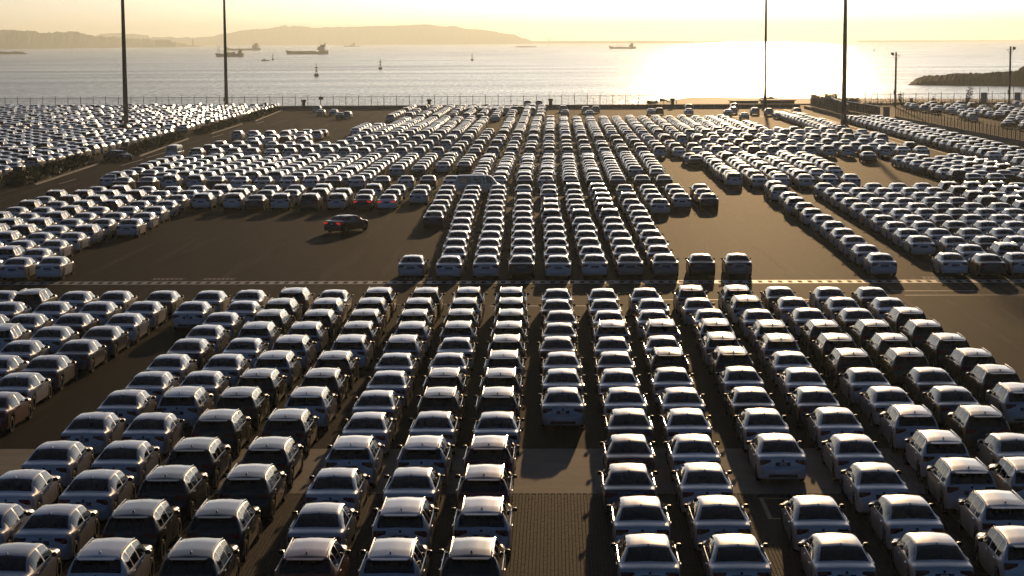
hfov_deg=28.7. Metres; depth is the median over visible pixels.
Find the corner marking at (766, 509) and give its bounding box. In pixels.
[759,497,790,518]
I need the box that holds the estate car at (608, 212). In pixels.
[597,208,620,227]
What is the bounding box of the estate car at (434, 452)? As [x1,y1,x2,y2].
[397,435,454,486]
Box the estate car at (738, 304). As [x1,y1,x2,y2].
[726,295,763,325]
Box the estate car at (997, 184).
[986,181,1005,188]
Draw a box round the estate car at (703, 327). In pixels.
[693,318,734,352]
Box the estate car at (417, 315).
[396,308,435,333]
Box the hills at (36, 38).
[0,30,197,46]
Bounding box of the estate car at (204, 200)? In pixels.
[192,192,216,209]
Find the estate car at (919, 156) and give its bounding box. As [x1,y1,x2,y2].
[913,154,930,159]
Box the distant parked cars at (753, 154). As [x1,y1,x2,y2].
[0,100,1023,199]
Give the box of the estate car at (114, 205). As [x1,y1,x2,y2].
[100,199,126,211]
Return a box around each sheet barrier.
[810,93,848,114]
[834,99,879,115]
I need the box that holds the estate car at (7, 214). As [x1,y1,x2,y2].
[0,211,15,219]
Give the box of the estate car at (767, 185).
[763,180,783,196]
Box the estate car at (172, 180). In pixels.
[161,174,182,189]
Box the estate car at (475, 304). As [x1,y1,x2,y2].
[447,297,484,327]
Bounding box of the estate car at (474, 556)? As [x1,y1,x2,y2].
[438,537,510,575]
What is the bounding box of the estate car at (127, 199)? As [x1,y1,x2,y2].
[112,194,135,205]
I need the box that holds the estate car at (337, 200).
[327,193,349,209]
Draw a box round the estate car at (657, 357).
[645,347,688,377]
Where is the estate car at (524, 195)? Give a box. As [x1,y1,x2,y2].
[513,192,534,201]
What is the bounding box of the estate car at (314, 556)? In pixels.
[274,537,350,575]
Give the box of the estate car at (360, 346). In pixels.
[330,334,373,370]
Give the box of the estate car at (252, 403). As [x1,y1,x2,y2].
[215,386,269,430]
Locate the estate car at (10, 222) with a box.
[0,217,26,227]
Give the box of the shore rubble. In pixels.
[647,99,669,103]
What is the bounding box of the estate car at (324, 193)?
[310,188,331,204]
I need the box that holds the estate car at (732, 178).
[723,172,741,186]
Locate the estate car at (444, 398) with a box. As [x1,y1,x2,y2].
[417,386,466,430]
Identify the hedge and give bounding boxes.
[1,153,94,185]
[118,132,183,156]
[192,118,238,133]
[239,106,279,121]
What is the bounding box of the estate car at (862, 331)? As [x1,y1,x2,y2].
[849,319,893,350]
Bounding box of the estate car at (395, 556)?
[358,537,431,575]
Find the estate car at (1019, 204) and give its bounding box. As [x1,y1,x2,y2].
[1010,200,1023,210]
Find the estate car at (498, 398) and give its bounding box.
[473,386,523,419]
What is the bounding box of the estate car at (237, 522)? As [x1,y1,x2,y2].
[186,499,260,561]
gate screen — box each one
[981,87,988,104]
[1013,87,1021,100]
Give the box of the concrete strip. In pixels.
[0,448,986,493]
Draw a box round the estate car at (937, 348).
[921,332,970,366]
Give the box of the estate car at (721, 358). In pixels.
[707,346,752,384]
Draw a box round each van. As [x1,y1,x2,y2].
[166,144,184,156]
[456,175,500,191]
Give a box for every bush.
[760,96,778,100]
[822,91,841,100]
[847,97,860,101]
[898,92,903,104]
[966,83,973,103]
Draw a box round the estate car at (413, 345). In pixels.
[383,334,425,370]
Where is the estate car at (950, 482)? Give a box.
[925,457,996,512]
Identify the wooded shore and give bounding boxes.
[0,43,201,48]
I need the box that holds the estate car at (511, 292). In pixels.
[494,287,528,306]
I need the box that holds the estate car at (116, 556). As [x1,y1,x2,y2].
[66,537,153,575]
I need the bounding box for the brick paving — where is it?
[51,494,989,575]
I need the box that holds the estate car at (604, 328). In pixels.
[591,320,630,342]
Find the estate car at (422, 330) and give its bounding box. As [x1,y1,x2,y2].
[393,321,433,355]
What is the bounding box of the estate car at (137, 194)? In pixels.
[125,189,148,200]
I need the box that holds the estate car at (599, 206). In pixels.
[593,202,616,220]
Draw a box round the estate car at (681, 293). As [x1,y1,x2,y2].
[672,285,707,314]
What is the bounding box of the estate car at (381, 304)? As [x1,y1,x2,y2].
[354,297,391,327]
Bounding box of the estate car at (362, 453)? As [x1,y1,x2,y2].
[325,435,384,486]
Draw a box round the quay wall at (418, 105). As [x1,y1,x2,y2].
[247,104,655,106]
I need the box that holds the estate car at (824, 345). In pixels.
[812,333,856,369]
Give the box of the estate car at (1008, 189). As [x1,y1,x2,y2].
[998,185,1020,194]
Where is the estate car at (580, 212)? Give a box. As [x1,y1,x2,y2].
[568,208,592,227]
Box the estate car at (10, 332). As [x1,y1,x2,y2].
[0,323,31,350]
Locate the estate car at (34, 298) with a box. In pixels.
[13,288,57,311]
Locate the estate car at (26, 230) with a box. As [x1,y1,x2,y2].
[10,224,41,237]
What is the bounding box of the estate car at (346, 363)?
[313,350,359,388]
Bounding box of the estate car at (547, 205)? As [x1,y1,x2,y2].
[539,202,562,214]
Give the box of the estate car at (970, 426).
[946,405,1009,449]
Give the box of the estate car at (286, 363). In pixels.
[253,350,300,388]
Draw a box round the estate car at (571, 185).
[562,182,582,198]
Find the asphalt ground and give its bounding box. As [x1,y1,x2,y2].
[0,104,1023,448]
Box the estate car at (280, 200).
[271,193,292,209]
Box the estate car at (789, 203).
[782,196,805,214]
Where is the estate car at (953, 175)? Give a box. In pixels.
[945,169,966,181]
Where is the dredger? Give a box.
[215,47,243,56]
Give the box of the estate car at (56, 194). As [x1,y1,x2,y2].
[45,190,69,198]
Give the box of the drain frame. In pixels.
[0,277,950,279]
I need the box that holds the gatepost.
[883,106,889,116]
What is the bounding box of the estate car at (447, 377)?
[422,367,469,407]
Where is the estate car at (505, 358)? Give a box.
[482,349,526,388]
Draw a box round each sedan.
[0,257,38,279]
[0,290,16,301]
[0,301,31,318]
[0,314,10,323]
[0,340,50,362]
[0,355,28,379]
[0,372,51,409]
[0,391,31,431]
[0,469,61,510]
[0,503,34,543]
[0,542,61,575]
[5,207,30,215]
[9,240,39,250]
[9,313,53,335]
[14,503,98,561]
[16,212,41,221]
[20,248,55,261]
[21,355,77,390]
[21,440,93,486]
[25,232,57,245]
[29,326,79,354]
[30,207,56,216]
[32,301,76,322]
[34,196,57,204]
[35,256,74,278]
[38,239,72,256]
[42,225,72,237]
[44,201,69,210]
[52,313,98,338]
[54,339,106,372]
[58,218,86,230]
[58,232,90,251]
[58,291,98,312]
[58,469,135,520]
[61,412,126,453]
[73,212,99,223]
[78,301,121,325]
[81,325,128,356]
[86,206,112,218]
[88,186,108,193]
[91,218,118,236]
[91,440,160,487]
[96,389,156,427]
[97,290,137,312]
[103,150,131,160]
[103,212,129,222]
[105,313,149,342]
[116,206,141,218]
[116,218,146,236]
[122,412,184,455]
[124,301,167,329]
[125,371,178,405]
[128,200,152,211]
[131,212,159,229]
[138,186,158,194]
[141,195,163,205]
[144,206,169,222]
[145,290,183,317]
[145,353,196,384]
[151,190,172,200]
[156,200,180,216]
[163,186,183,194]
[165,195,190,210]
[166,338,214,370]
[173,301,214,329]
[179,190,197,203]
[179,370,229,406]
[185,324,229,353]
[192,290,230,311]
[202,312,243,340]
[202,353,250,386]
[206,190,225,204]
[222,337,268,367]
[225,300,263,325]
[230,289,269,306]
[245,194,268,209]
[257,190,274,203]
[283,189,302,204]
[287,502,357,546]
[305,467,369,519]
[318,289,352,313]
[324,215,367,232]
[342,411,395,455]
[352,390,402,430]
[353,194,375,209]
[356,189,377,201]
[366,370,413,407]
[374,352,419,387]
[377,194,399,209]
[383,189,403,203]
[383,466,444,517]
[398,255,428,277]
[409,189,429,204]
[409,410,461,454]
[423,210,446,227]
[426,204,448,221]
[428,352,471,379]
[430,199,452,215]
[433,194,454,207]
[435,189,455,202]
[436,255,465,277]
[436,337,477,369]
[441,246,469,267]
[442,238,470,254]
[446,230,472,248]
[448,224,473,239]
[450,217,474,227]
[452,211,475,227]
[454,204,476,218]
[456,199,478,212]
[459,194,480,209]
[461,189,481,201]
[463,185,483,197]
[472,255,501,277]
[472,411,523,454]
[474,246,502,259]
[476,238,503,254]
[477,230,504,246]
[480,224,505,241]
[482,210,505,221]
[482,217,506,227]
[484,205,506,217]
[485,200,506,212]
[486,194,507,206]
[487,189,507,197]
[507,254,536,277]
[509,238,536,250]
[509,246,537,262]
[510,223,535,234]
[510,230,536,242]
[511,205,534,213]
[511,210,534,227]
[512,217,536,234]
[513,199,534,212]
[536,336,578,369]
[538,387,586,426]
[539,189,559,203]
[539,288,574,304]
[539,299,575,327]
[539,322,578,353]
[539,368,585,393]
[540,351,583,374]
[541,217,566,233]
[542,223,567,234]
[542,230,568,244]
[542,238,570,250]
[542,246,570,267]
[542,310,579,332]
[543,255,572,277]
[564,189,584,197]
[564,194,585,205]
[564,199,586,214]
[566,204,588,220]
[570,217,594,233]
[572,230,599,249]
[573,223,598,233]
[574,237,602,257]
[577,246,605,267]
[579,254,609,276]
[585,288,619,308]
[586,298,622,326]
[589,310,627,331]
[590,336,632,368]
[592,351,636,385]
[594,368,640,405]
[597,463,657,514]
[599,387,647,426]
[599,434,655,477]
[600,217,624,234]
[602,223,627,242]
[602,408,653,448]
[606,230,632,249]
[607,496,671,552]
[608,237,635,258]
[610,245,638,266]
[611,533,681,575]
[614,184,634,198]
[614,254,643,276]
[620,198,642,214]
[625,204,647,221]
[626,288,661,314]
[627,210,650,227]
[630,216,654,234]
[632,223,658,241]
[633,298,669,317]
[633,309,670,339]
[637,230,663,249]
[640,188,660,203]
[640,335,682,368]
[641,237,668,256]
[643,193,664,207]
[643,245,672,266]
[647,367,693,404]
[648,198,669,214]
[648,253,678,276]
[655,387,705,425]
[659,408,711,450]
[664,434,720,480]
[666,188,686,203]
[670,193,691,208]
[672,462,732,513]
[678,298,714,325]
[684,495,750,551]
[685,253,714,275]
[689,309,727,337]
[692,188,712,203]
[697,193,718,208]
[698,533,771,575]
[716,366,764,403]
[721,253,751,275]
[723,386,774,426]
[734,408,789,451]
[737,309,774,338]
[746,433,806,480]
[760,286,795,311]
[765,351,812,386]
[772,297,809,322]
[776,367,826,405]
[778,192,799,207]
[779,495,850,551]
[787,308,826,337]
[787,386,839,426]
[792,202,814,218]
[798,533,876,575]
[799,208,822,225]
[806,407,863,450]
[809,214,834,232]
[809,287,845,310]
[819,221,845,239]
[821,297,859,320]
[821,434,884,480]
[822,188,843,202]
[828,228,855,247]
[830,192,851,208]
[835,308,874,334]
[837,235,867,255]
[838,367,890,404]
[839,198,861,213]
[841,462,908,513]
[847,187,867,197]
[848,203,871,219]
[848,244,880,265]
[851,287,888,308]
[854,192,877,202]
[858,208,883,225]
[859,386,914,426]
[862,253,896,275]
[865,198,887,208]
[867,297,905,320]
[868,494,943,550]
[869,215,894,233]
[872,187,893,197]
[876,203,899,214]
[880,221,907,240]
[882,192,904,202]
[887,208,912,220]
[890,532,973,575]
[891,228,919,248]
[892,198,915,208]
[898,187,920,197]
[898,214,924,226]
[902,235,935,255]
[902,367,956,404]
[904,203,927,211]
[908,221,936,234]
[909,192,931,202]
[912,208,937,220]
[919,197,942,207]
[922,187,944,195]
[922,228,952,245]
[922,385,979,425]
[927,214,953,227]
[930,202,954,213]
[931,252,967,275]
[932,192,955,201]
[936,236,967,252]
[939,220,968,235]
[943,208,969,220]
[944,197,968,207]
[952,244,985,261]
[954,228,985,243]
[957,214,984,227]
[959,202,984,213]
[968,253,1005,276]
[969,236,999,251]
[970,220,1000,234]
[971,208,997,219]
[976,432,1023,466]
[986,202,1011,213]
[986,214,1014,224]
[986,228,1018,240]
[988,192,1006,198]
[999,208,1023,217]
[999,221,1023,231]
[1000,236,1023,246]
[1000,252,1023,274]
[1013,214,1023,221]
[1015,228,1023,235]
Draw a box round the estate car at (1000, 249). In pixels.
[986,242,1021,256]
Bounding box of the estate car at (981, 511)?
[956,490,1023,548]
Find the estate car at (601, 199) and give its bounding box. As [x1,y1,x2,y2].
[592,197,614,214]
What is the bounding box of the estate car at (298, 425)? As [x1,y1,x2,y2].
[261,408,318,455]
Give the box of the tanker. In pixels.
[609,40,635,48]
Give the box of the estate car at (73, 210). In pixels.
[58,205,85,216]
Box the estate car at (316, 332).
[287,321,328,355]
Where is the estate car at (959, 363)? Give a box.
[944,347,996,385]
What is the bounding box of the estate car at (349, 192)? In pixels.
[333,188,354,204]
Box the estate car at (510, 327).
[489,320,529,346]
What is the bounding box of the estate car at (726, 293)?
[717,285,752,314]
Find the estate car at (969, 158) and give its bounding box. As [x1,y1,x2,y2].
[962,156,978,160]
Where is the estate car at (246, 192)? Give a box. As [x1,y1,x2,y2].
[230,188,251,197]
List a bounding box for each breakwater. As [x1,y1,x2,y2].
[0,51,27,53]
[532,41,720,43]
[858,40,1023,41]
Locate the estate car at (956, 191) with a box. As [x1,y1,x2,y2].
[945,185,968,196]
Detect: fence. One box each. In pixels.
[0,93,676,105]
[814,91,1023,103]
[895,106,1023,145]
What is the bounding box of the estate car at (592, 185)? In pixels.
[587,182,606,198]
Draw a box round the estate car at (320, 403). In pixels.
[284,386,337,430]
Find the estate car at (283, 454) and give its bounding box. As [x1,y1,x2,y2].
[241,436,302,488]
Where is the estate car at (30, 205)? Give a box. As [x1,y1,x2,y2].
[17,200,44,210]
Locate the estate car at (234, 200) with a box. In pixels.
[223,192,246,209]
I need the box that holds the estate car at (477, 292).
[452,286,486,315]
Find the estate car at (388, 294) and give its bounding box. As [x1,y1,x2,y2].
[362,287,397,316]
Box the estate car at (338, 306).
[310,297,347,327]
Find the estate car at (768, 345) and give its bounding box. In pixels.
[755,333,799,369]
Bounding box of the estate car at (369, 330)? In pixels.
[340,320,380,354]
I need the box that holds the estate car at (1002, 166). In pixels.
[994,163,1011,169]
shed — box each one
[154,40,171,46]
[171,42,176,46]
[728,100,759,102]
[759,99,795,103]
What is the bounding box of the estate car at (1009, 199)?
[998,195,1023,204]
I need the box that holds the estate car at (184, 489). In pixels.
[137,465,208,521]
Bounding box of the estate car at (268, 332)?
[237,321,280,350]
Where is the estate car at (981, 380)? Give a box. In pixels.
[965,364,1021,404]
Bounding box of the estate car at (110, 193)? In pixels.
[99,189,121,198]
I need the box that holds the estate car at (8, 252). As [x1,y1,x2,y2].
[0,245,24,261]
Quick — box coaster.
[285,43,328,53]
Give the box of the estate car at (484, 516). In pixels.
[451,496,516,557]
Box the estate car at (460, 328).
[439,320,479,346]
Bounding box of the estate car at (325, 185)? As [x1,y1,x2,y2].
[314,183,334,193]
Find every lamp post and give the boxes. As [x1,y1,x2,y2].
[891,52,899,106]
[1006,46,1015,103]
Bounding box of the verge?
[804,106,840,117]
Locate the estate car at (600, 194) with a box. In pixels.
[591,192,612,209]
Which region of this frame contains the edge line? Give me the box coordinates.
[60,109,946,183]
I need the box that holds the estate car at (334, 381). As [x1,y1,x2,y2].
[300,367,348,408]
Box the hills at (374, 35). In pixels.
[95,24,531,45]
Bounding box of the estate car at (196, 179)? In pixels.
[186,174,206,188]
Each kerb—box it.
[33,163,99,184]
[138,138,188,156]
[210,124,241,133]
[255,110,282,120]
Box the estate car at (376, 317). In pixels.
[347,308,385,340]
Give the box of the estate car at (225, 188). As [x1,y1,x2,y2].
[212,184,232,193]
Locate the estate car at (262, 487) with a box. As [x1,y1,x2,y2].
[218,463,285,519]
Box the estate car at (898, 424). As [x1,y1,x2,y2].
[879,404,938,451]
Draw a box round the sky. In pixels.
[0,0,1023,41]
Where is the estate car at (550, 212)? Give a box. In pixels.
[539,208,563,227]
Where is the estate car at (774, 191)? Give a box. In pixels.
[768,185,789,201]
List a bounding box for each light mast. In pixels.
[121,0,128,123]
[223,0,227,104]
[762,0,767,109]
[840,0,848,127]
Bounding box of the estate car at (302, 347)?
[271,334,315,370]
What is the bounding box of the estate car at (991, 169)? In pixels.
[979,166,999,172]
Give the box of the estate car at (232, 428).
[191,409,251,456]
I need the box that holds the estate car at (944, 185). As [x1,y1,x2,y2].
[936,181,958,190]
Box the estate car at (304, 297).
[277,287,313,314]
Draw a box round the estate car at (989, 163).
[980,161,998,165]

